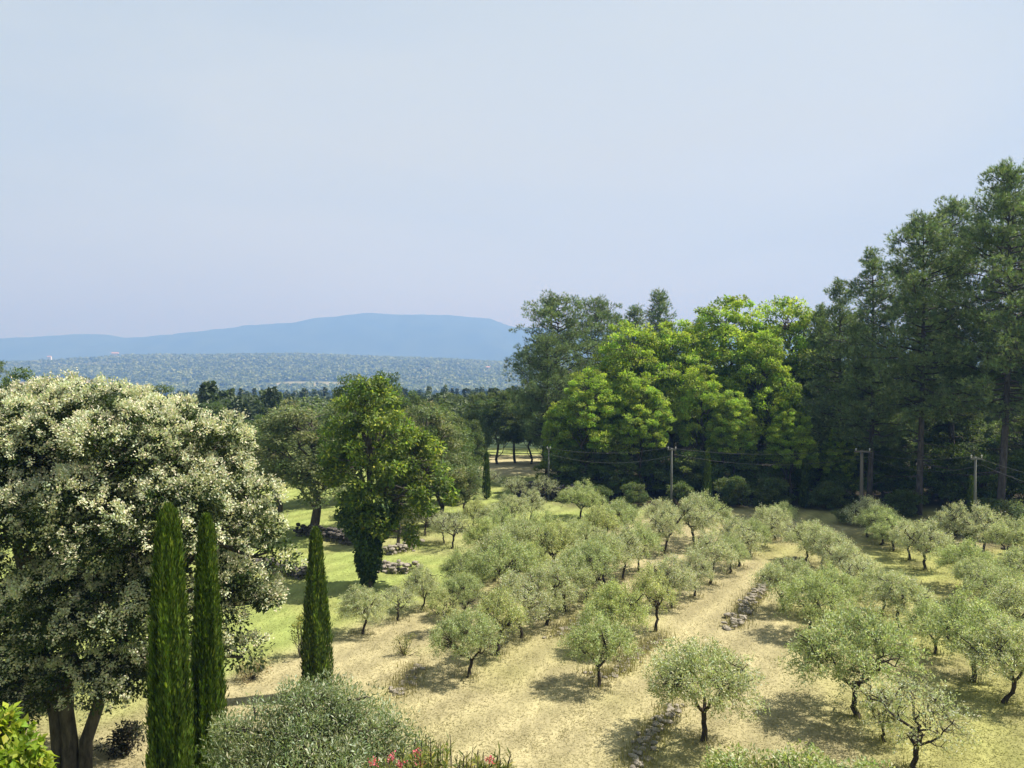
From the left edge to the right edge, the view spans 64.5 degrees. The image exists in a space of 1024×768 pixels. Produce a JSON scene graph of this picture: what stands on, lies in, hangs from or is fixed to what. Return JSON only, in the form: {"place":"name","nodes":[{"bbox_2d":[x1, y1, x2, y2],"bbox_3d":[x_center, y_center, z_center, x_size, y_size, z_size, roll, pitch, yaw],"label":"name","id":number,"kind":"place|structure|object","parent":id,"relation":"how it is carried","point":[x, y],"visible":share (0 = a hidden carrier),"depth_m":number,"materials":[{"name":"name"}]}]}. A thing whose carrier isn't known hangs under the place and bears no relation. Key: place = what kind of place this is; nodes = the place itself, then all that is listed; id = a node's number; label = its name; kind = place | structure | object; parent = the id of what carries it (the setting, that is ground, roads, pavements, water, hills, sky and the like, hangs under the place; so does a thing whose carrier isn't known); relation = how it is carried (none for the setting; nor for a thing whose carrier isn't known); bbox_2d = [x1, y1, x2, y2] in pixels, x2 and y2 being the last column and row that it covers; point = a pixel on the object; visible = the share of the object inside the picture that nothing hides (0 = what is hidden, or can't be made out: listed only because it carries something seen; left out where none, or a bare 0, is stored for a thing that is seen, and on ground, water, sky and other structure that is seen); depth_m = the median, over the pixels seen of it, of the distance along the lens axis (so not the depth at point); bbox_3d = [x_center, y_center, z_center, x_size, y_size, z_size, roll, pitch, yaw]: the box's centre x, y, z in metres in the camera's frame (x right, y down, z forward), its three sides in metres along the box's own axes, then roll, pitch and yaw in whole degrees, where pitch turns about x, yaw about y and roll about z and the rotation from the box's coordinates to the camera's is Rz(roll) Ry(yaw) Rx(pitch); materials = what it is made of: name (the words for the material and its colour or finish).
{"place":"outdoors","nodes":[
{"label":"outdoors","id":0,"kind":"place"},
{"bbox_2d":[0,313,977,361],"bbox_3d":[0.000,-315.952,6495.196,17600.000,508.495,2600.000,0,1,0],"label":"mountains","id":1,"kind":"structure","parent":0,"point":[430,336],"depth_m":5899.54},
{"bbox_2d":[0,357,1023,767],"bbox_3d":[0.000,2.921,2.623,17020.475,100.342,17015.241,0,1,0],"label":"ground","id":2,"kind":"structure","parent":0,"point":[506,467],"depth_m":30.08,"materials":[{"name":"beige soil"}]},
{"bbox_2d":[0,701,58,767],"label":"lime shrub","id":3,"kind":"object","parent":2,"relation":"on","point":[19,750],"visible":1,"depth_m":11.02,"materials":[{"name":"green plant"}]},
{"bbox_2d":[93,718,146,759],"bbox_3d":[-11.056,10.116,23.070,1.263,0.982,1.510,0,1,0],"label":"shrub","id":4,"kind":"object","parent":2,"relation":"on","point":[126,732],"visible":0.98,"depth_m":22.97,"materials":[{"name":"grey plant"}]},
{"bbox_2d":[0,367,307,767],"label":"flowering tree","id":5,"kind":"object","parent":2,"relation":"on","point":[93,456],"visible":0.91,"depth_m":20.31,"materials":[{"name":"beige plant"}]},
{"bbox_2d":[141,501,197,767],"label":"cypress tree","id":6,"kind":"object","parent":2,"relation":"on","point":[170,735],"visible":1,"depth_m":16.34,"materials":[{"name":"green plant"}]},
{"bbox_2d":[189,512,230,767],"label":"cypress tree","id":7,"kind":"object","parent":2,"relation":"on","point":[207,667],"visible":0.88,"depth_m":17.51,"materials":[{"name":"green plant"}]},
{"bbox_2d":[245,396,381,532],"bbox_3d":[-13.268,5.518,53.457,9.642,9.578,8.335,0,1,0],"label":"broadleaf tree","id":8,"kind":"object","parent":2,"relation":"on","point":[300,476],"visible":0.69,"depth_m":51.41,"materials":[{"name":"green plant"}]},
{"bbox_2d":[191,667,439,767],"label":"olive bush","id":9,"kind":"object","parent":2,"relation":"on","point":[329,737],"visible":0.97,"depth_m":14.52,"materials":[{"name":"green plant"}]},
{"bbox_2d":[299,525,336,694],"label":"cypress tree","id":10,"kind":"object","parent":2,"relation":"on","point":[317,651],"visible":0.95,"depth_m":26.90,"materials":[{"name":"green plant"}]},
{"bbox_2d":[334,583,395,633],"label":"olive tree","id":11,"kind":"object","parent":2,"relation":"on","point":[355,601],"visible":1,"depth_m":33.45,"materials":[{"name":"green plant"}]},
{"bbox_2d":[315,372,460,587],"bbox_3d":[-6.292,4.954,40.951,7.528,11.100,5.763,0,1,0],"label":"ivy clad tree","id":12,"kind":"object","parent":2,"relation":"on","point":[367,509],"visible":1,"depth_m":40.11,"materials":[{"name":"green plant"}]},
{"bbox_2d":[400,561,440,609],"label":"olive tree","id":13,"kind":"object","parent":2,"relation":"on","point":[426,580],"visible":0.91,"depth_m":36.88,"materials":[{"name":"green plant"}]},
{"bbox_2d":[385,399,484,526],"bbox_3d":[-6.069,5.624,56.249,7.160,9.253,7.920,-1,1,-43],"label":"broadleaf tree","id":14,"kind":"object","parent":2,"relation":"on","point":[438,422],"visible":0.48,"depth_m":55.29,"materials":[{"name":"green plant"}]},
{"bbox_2d":[364,733,518,767],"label":"oleander bush","id":15,"kind":"object","parent":2,"relation":"on","point":[419,761],"visible":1,"depth_m":12.35,"materials":[{"name":"green plant"}]},
{"bbox_2d":[436,570,489,611],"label":"olive tree","id":16,"kind":"object","parent":2,"relation":"on","point":[456,588],"visible":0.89,"depth_m":35.66,"materials":[{"name":"green plant"}]},
{"bbox_2d":[437,544,489,582],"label":"olive tree","id":17,"kind":"object","parent":2,"relation":"on","point":[458,561],"visible":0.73,"depth_m":39.17,"materials":[{"name":"green plant"}]},
{"bbox_2d":[423,603,505,677],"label":"olive tree","id":18,"kind":"object","parent":2,"relation":"on","point":[456,631],"visible":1,"depth_m":28.68,"materials":[{"name":"green plant"}]},
{"bbox_2d":[0,352,979,393],"bbox_3d":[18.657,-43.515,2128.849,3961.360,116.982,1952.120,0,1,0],"label":"hill woodland","id":19,"kind":"object","parent":2,"relation":"on","point":[490,377],"visible":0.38,"depth_m":2177.24,"materials":[{"name":"plant"}]},
{"bbox_2d":[478,390,519,463],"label":"broadleaf tree","id":20,"kind":"object","parent":2,"relation":"on","point":[490,413],"visible":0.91,"depth_m":93.28,"materials":[{"name":"green plant"}]},
{"bbox_2d":[471,582,531,655],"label":"olive tree","id":21,"kind":"object","parent":2,"relation":"on","point":[511,616],"visible":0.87,"depth_m":30.89,"materials":[{"name":"green plant"}]},
{"bbox_2d":[472,528,542,586],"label":"olive tree","id":22,"kind":"object","parent":2,"relation":"on","point":[491,562],"visible":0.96,"depth_m":38.32,"materials":[{"name":"green plant"}]},
{"bbox_2d":[491,565,555,637],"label":"olive tree","id":23,"kind":"object","parent":2,"relation":"on","point":[532,600],"visible":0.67,"depth_m":33.16,"materials":[{"name":"green plant"}]},
{"bbox_2d":[507,330,579,472],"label":"pine tree","id":24,"kind":"object","parent":2,"relation":"on","point":[544,376],"visible":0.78,"depth_m":77.12,"materials":[{"name":"green plant"}]},
{"bbox_2d":[514,556,580,625],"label":"olive tree","id":25,"kind":"object","parent":2,"relation":"on","point":[555,586],"visible":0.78,"depth_m":34.68,"materials":[{"name":"green plant"}]},
{"bbox_2d":[78,374,1021,441],"bbox_3d":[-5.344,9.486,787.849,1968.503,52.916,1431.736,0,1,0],"label":"woodland","id":26,"kind":"object","parent":2,"relation":"on","point":[254,402],"visible":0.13,"depth_m":111.36,"materials":[{"name":"green plant"}]},
{"bbox_2d":[525,516,578,561],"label":"olive tree","id":27,"kind":"object","parent":2,"relation":"on","point":[564,536],"visible":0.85,"depth_m":42.23,"materials":[{"name":"green plant"}]},
{"bbox_2d":[501,289,610,472],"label":"pine tree","id":28,"kind":"object","parent":2,"relation":"on","point":[548,312],"visible":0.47,"depth_m":80.94,"materials":[{"name":"green plant"}]},
{"bbox_2d":[532,451,583,495],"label":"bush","id":29,"kind":"object","parent":2,"relation":"on","point":[557,461],"visible":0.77,"depth_m":68.57,"materials":[{"name":"green plant"}]},
{"bbox_2d":[540,400,579,478],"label":"broadleaf tree","id":30,"kind":"object","parent":2,"relation":"on","point":[555,444],"visible":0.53,"depth_m":71.62,"materials":[{"name":"green plant"}]},
{"bbox_2d":[541,551,595,611],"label":"olive tree","id":31,"kind":"object","parent":2,"relation":"on","point":[581,572],"visible":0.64,"depth_m":36.45,"materials":[{"name":"green plant"}]},
{"bbox_2d":[557,477,606,516],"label":"olive tree","id":32,"kind":"object","parent":2,"relation":"on","point":[587,495],"visible":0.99,"depth_m":58.71,"materials":[{"name":"green plant"}]},
{"bbox_2d":[549,368,625,476],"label":"broadleaf tree","id":33,"kind":"object","parent":2,"relation":"on","point":[598,416],"visible":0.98,"depth_m":69.17,"materials":[{"name":"green plant"}]},
{"bbox_2d":[553,536,621,601],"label":"olive tree","id":34,"kind":"object","parent":2,"relation":"on","point":[605,557],"visible":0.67,"depth_m":37.75,"materials":[{"name":"green plant"}]},
{"bbox_2d":[560,442,614,489],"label":"broadleaf tree","id":35,"kind":"object","parent":2,"relation":"on","point":[578,455],"visible":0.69,"depth_m":69.36,"materials":[{"name":"green plant"}]},
{"bbox_2d":[561,295,630,454],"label":"pine tree","id":36,"kind":"object","parent":2,"relation":"on","point":[601,313],"visible":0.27,"depth_m":87.37,"materials":[{"name":"green plant"}]},
{"bbox_2d":[555,599,645,687],"bbox_3d":[3.111,9.138,28.276,3.051,3.186,3.042,3,-5,-35],"label":"olive tree","id":37,"kind":"object","parent":2,"relation":"on","point":[602,639],"visible":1,"depth_m":27.99,"materials":[{"name":"green plant"}]},
{"bbox_2d":[573,528,635,583],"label":"olive tree","id":38,"kind":"object","parent":2,"relation":"on","point":[606,539],"visible":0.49,"depth_m":39.98,"materials":[{"name":"green plant"}]},
{"bbox_2d":[578,577,654,652],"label":"olive tree","id":39,"kind":"object","parent":2,"relation":"on","point":[613,600],"visible":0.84,"depth_m":31.29,"materials":[{"name":"green plant"}]},
{"bbox_2d":[596,452,644,495],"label":"broadleaf tree","id":40,"kind":"object","parent":2,"relation":"on","point":[612,461],"visible":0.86,"depth_m":68.49,"materials":[{"name":"green plant"}]},
{"bbox_2d":[578,319,677,476],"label":"broadleaf tree","id":41,"kind":"object","parent":2,"relation":"on","point":[618,362],"visible":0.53,"depth_m":72.45,"materials":[{"name":"green plant"}]},
{"bbox_2d":[610,377,676,490],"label":"broadleaf tree","id":42,"kind":"object","parent":2,"relation":"on","point":[645,431],"visible":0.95,"depth_m":68.46,"materials":[{"name":"green plant"}]},
{"bbox_2d":[628,560,680,631],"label":"olive tree","id":43,"kind":"object","parent":2,"relation":"on","point":[649,586],"visible":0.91,"depth_m":33.87,"materials":[{"name":"green plant"}]},
{"bbox_2d":[628,703,683,767],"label":"stone edging","id":44,"kind":"object","parent":2,"relation":"on","point":[655,730],"visible":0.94,"depth_m":23.91,"materials":[{"name":"grey stone"}]},
{"bbox_2d":[630,441,683,493],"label":"broadleaf tree","id":45,"kind":"object","parent":2,"relation":"on","point":[651,470],"visible":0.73,"depth_m":69.85,"materials":[{"name":"green plant"}]},
{"bbox_2d":[632,286,689,361],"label":"pine tree","id":46,"kind":"object","parent":2,"relation":"on","point":[660,306],"visible":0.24,"depth_m":96.55,"materials":[{"name":"green plant"}]},
{"bbox_2d":[643,499,688,554],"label":"olive tree","id":47,"kind":"object","parent":2,"relation":"on","point":[672,521],"visible":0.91,"depth_m":47.59,"materials":[{"name":"green plant"}]},
{"bbox_2d":[646,551,700,607],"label":"olive tree","id":48,"kind":"object","parent":2,"relation":"on","point":[681,576],"visible":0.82,"depth_m":37.08,"materials":[{"name":"green plant"}]},
{"bbox_2d":[635,319,715,484],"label":"broadleaf tree","id":49,"kind":"object","parent":2,"relation":"on","point":[683,340],"visible":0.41,"depth_m":74.40,"materials":[{"name":"green plant"}]},
{"bbox_2d":[665,448,717,491],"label":"broadleaf tree","id":50,"kind":"object","parent":2,"relation":"on","point":[686,464],"visible":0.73,"depth_m":68.29,"materials":[{"name":"green plant"}]},
{"bbox_2d":[677,544,715,595],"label":"olive tree","id":51,"kind":"object","parent":2,"relation":"on","point":[700,568],"visible":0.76,"depth_m":39.08,"materials":[{"name":"green plant"}]},
{"bbox_2d":[673,492,723,548],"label":"olive tree","id":52,"kind":"object","parent":2,"relation":"on","point":[691,515],"visible":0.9,"depth_m":49.09,"materials":[{"name":"green plant"}]},
{"bbox_2d":[666,363,732,493],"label":"broadleaf tree","id":53,"kind":"object","parent":2,"relation":"on","point":[687,411],"visible":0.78,"depth_m":70.35,"materials":[{"name":"green plant"}]},
{"bbox_2d":[640,631,770,741],"bbox_3d":[5.697,8.983,24.003,3.719,3.496,4.105,-2,-1,16],"label":"olive tree","id":54,"kind":"object","parent":2,"relation":"on","point":[687,667],"visible":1,"depth_m":23.33,"materials":[{"name":"green plant"}]},
{"bbox_2d":[681,527,742,584],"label":"olive tree","id":55,"kind":"object","parent":2,"relation":"on","point":[718,548],"visible":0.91,"depth_m":41.10,"materials":[{"name":"green plant"}]},
{"bbox_2d":[694,440,752,494],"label":"broadleaf tree","id":56,"kind":"object","parent":2,"relation":"on","point":[717,473],"visible":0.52,"depth_m":68.91,"materials":[{"name":"green plant"}]},
{"bbox_2d":[674,294,787,479],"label":"broadleaf tree","id":57,"kind":"object","parent":2,"relation":"on","point":[714,351],"visible":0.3,"depth_m":75.79,"materials":[{"name":"green plant"}]},
{"bbox_2d":[703,390,762,474],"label":"broadleaf tree","id":58,"kind":"object","parent":2,"relation":"on","point":[737,415],"visible":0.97,"depth_m":68.47,"materials":[{"name":"green plant"}]},
{"bbox_2d":[713,475,753,505],"bbox_3d":[17.792,8.693,65.136,3.527,2.689,3.387,1,1,25],"label":"shrub","id":59,"kind":"object","parent":2,"relation":"on","point":[732,487],"visible":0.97,"depth_m":64.52,"materials":[{"name":"green plant"}]},
{"bbox_2d":[718,510,766,566],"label":"olive tree","id":60,"kind":"object","parent":2,"relation":"on","point":[729,526],"visible":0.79,"depth_m":45.09,"materials":[{"name":"green plant"}]},
{"bbox_2d":[733,448,785,496],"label":"broadleaf tree","id":61,"kind":"object","parent":2,"relation":"on","point":[749,465],"visible":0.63,"depth_m":68.23,"materials":[{"name":"green plant"}]},
{"bbox_2d":[721,330,804,471],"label":"broadleaf tree","id":62,"kind":"object","parent":2,"relation":"on","point":[769,362],"visible":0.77,"depth_m":71.73,"materials":[{"name":"green plant"}]},
{"bbox_2d":[751,476,797,506],"bbox_3d":[21.109,8.720,65.142,3.543,2.695,4.242,0,1,19],"label":"shrub","id":63,"kind":"object","parent":2,"relation":"on","point":[774,490],"visible":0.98,"depth_m":64.46,"materials":[{"name":"green plant"}]},
{"bbox_2d":[721,294,838,482],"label":"broadleaf tree","id":64,"kind":"object","parent":2,"relation":"on","point":[788,331],"visible":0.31,"depth_m":75.62,"materials":[{"name":"green plant"}]},
{"bbox_2d":[747,556,819,611],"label":"olive tree","id":65,"kind":"object","parent":2,"relation":"on","point":[790,570],"visible":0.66,"depth_m":36.54,"materials":[{"name":"green plant"}]},
{"bbox_2d":[763,408,820,497],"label":"broadleaf tree","id":66,"kind":"object","parent":2,"relation":"on","point":[794,441],"visible":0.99,"depth_m":66.90,"materials":[{"name":"green plant"}]},
{"bbox_2d":[698,738,894,767],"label":"leafy bush","id":67,"kind":"object","parent":2,"relation":"on","point":[789,759],"visible":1,"depth_m":16.27,"materials":[{"name":"green plant"}]},
{"bbox_2d":[765,566,854,630],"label":"olive tree","id":68,"kind":"object","parent":2,"relation":"on","point":[823,593],"visible":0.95,"depth_m":33.08,"materials":[{"name":"green plant"}]},
{"bbox_2d":[791,301,837,484],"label":"pine tree","id":69,"kind":"object","parent":2,"relation":"on","point":[821,329],"visible":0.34,"depth_m":73.61,"materials":[{"name":"green plant"}]},
{"bbox_2d":[807,480,852,509],"bbox_3d":[24.892,8.827,63.689,3.405,2.588,3.340,0,1,12],"label":"shrub","id":70,"kind":"object","parent":2,"relation":"on","point":[818,494],"visible":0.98,"depth_m":63.08,"materials":[{"name":"green plant"}]},
{"bbox_2d":[804,558,873,611],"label":"olive tree","id":71,"kind":"object","parent":2,"relation":"on","point":[848,584],"visible":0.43,"depth_m":35.67,"materials":[{"name":"green plant"}]},
{"bbox_2d":[796,276,893,490],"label":"pine tree","id":72,"kind":"object","parent":2,"relation":"on","point":[823,358],"visible":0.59,"depth_m":68.89,"materials":[{"name":"green plant"}]},
{"bbox_2d":[820,444,886,501],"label":"broadleaf tree","id":73,"kind":"object","parent":2,"relation":"on","point":[853,482],"visible":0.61,"depth_m":66.86,"materials":[{"name":"green plant"}]},
{"bbox_2d":[774,596,935,718],"bbox_3d":[10.734,8.828,25.550,4.461,3.945,4.850,-4,-3,3],"label":"olive tree","id":74,"kind":"object","parent":2,"relation":"on","point":[848,642],"visible":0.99,"depth_m":25.12,"materials":[{"name":"green plant"}]},
{"bbox_2d":[822,245,938,505],"bbox_3d":[28.976,-0.545,64.532,8.089,21.307,8.631,0,1,5],"label":"pine tree","id":75,"kind":"object","parent":2,"relation":"on","point":[853,409],"visible":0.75,"depth_m":64.28,"materials":[{"name":"green plant"}]},
{"bbox_2d":[854,685,912,741],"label":"olive tree","id":76,"kind":"object","parent":2,"relation":"on","point":[883,716],"visible":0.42,"depth_m":23.72,"materials":[{"name":"green plant"}]},
{"bbox_2d":[860,569,942,627],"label":"olive tree","id":77,"kind":"object","parent":2,"relation":"on","point":[890,591],"visible":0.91,"depth_m":33.98,"materials":[{"name":"green plant"}]},
{"bbox_2d":[879,488,928,516],"bbox_3d":[29.035,8.960,60.172,3.191,2.433,3.064,0,1,-1],"label":"shrub","id":78,"kind":"object","parent":2,"relation":"on","point":[902,502],"visible":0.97,"depth_m":59.62,"materials":[{"name":"green plant"}]},
{"bbox_2d":[842,674,985,767],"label":"olive tree","id":79,"kind":"object","parent":2,"relation":"on","point":[913,735],"visible":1,"depth_m":21.98,"materials":[{"name":"green plant"}]},
{"bbox_2d":[847,209,992,514],"bbox_3d":[30.907,-1.585,61.799,10.480,23.506,11.787,0,1,21],"label":"pine tree","id":80,"kind":"object","parent":2,"relation":"on","point":[905,386],"visible":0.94,"depth_m":60.04,"materials":[{"name":"green plant"}]},
{"bbox_2d":[894,516,959,569],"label":"olive tree","id":81,"kind":"object","parent":2,"relation":"on","point":[927,537],"visible":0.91,"depth_m":43.99,"materials":[{"name":"green plant"}]},
{"bbox_2d":[894,594,969,653],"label":"olive tree","id":82,"kind":"object","parent":2,"relation":"on","point":[918,612],"visible":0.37,"depth_m":31.36,"materials":[{"name":"green plant"}]},
{"bbox_2d":[903,442,982,504],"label":"broadleaf tree","id":83,"kind":"object","parent":2,"relation":"on","point":[943,487],"visible":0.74,"depth_m":64.65,"materials":[{"name":"green plant"}]},
{"bbox_2d":[868,194,1018,498],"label":"pine tree","id":84,"kind":"object","parent":2,"relation":"on","point":[951,207],"visible":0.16,"depth_m":67.35,"materials":[{"name":"green plant"}]},
{"bbox_2d":[926,500,974,545],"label":"olive tree","id":85,"kind":"object","parent":2,"relation":"on","point":[948,520],"visible":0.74,"depth_m":50.00,"materials":[{"name":"green plant"}]},
{"bbox_2d":[910,407,996,488],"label":"broadleaf tree","id":86,"kind":"object","parent":2,"relation":"on","point":[935,435],"visible":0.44,"depth_m":69.28,"materials":[{"name":"green plant"}]},
{"bbox_2d":[925,535,1002,588],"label":"olive tree","id":87,"kind":"object","parent":2,"relation":"on","point":[953,552],"visible":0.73,"depth_m":40.38,"materials":[{"name":"green plant"}]},
{"bbox_2d":[911,581,1023,682],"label":"olive tree","id":88,"kind":"object","parent":2,"relation":"on","point":[951,619],"visible":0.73,"depth_m":28.50,"materials":[{"name":"green plant"}]},
{"bbox_2d":[921,156,1023,501],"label":"pine tree","id":89,"kind":"object","parent":2,"relation":"on","point":[1002,195],"visible":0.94,"depth_m":56.19,"materials":[{"name":"green plant"}]},
{"bbox_2d":[947,553,1003,599],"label":"olive tree","id":90,"kind":"object","parent":2,"relation":"on","point":[966,570],"visible":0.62,"depth_m":38.15,"materials":[{"name":"green plant"}]},
{"bbox_2d":[946,451,1013,504],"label":"broadleaf tree","id":91,"kind":"object","parent":2,"relation":"on","point":[989,487],"visible":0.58,"depth_m":62.56,"materials":[{"name":"green plant"}]},
{"bbox_2d":[941,190,1023,473],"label":"pine tree","id":92,"kind":"object","parent":2,"relation":"on","point":[994,372],"visible":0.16,"depth_m":60.56,"materials":[{"name":"green plant"}]},
{"bbox_2d":[954,501,1010,551],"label":"olive tree","id":93,"kind":"object","parent":2,"relation":"on","point":[983,522],"visible":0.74,"depth_m":48.77,"materials":[{"name":"green plant"}]},
{"bbox_2d":[944,609,1023,703],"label":"olive tree","id":94,"kind":"object","parent":2,"relation":"on","point":[987,639],"visible":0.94,"depth_m":26.57,"materials":[{"name":"green plant"}]},
{"bbox_2d":[958,560,1023,608],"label":"olive tree","id":95,"kind":"object","parent":2,"relation":"on","point":[983,578],"visible":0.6,"depth_m":35.91,"materials":[{"name":"green plant"}]},
{"bbox_2d":[975,403,1023,482],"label":"broadleaf tree","id":96,"kind":"object","parent":2,"relation":"on","point":[992,442],"visible":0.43,"depth_m":66.20,"materials":[{"name":"green plant"}]},
{"bbox_2d":[978,515,1023,556],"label":"olive tree","id":97,"kind":"object","parent":2,"relation":"on","point":[1003,530],"visible":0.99,"depth_m":45.61,"materials":[{"name":"green plant"}]},
{"bbox_2d":[980,575,1023,630],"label":"olive tree","id":98,"kind":"object","parent":2,"relation":"on","point":[1015,602],"visible":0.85,"depth_m":32.40,"materials":[{"name":"green plant"}]},
{"bbox_2d":[982,448,1023,505],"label":"broadleaf tree","id":99,"kind":"object","parent":2,"relation":"on","point":[1014,485],"visible":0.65,"depth_m":60.23,"materials":[{"name":"green plant"}]},
{"bbox_2d":[0,0,1023,337],"label":"sky","id":100,"kind":"structure","parent":0,"point":[168,167],"materials":[{"name":"blue"}]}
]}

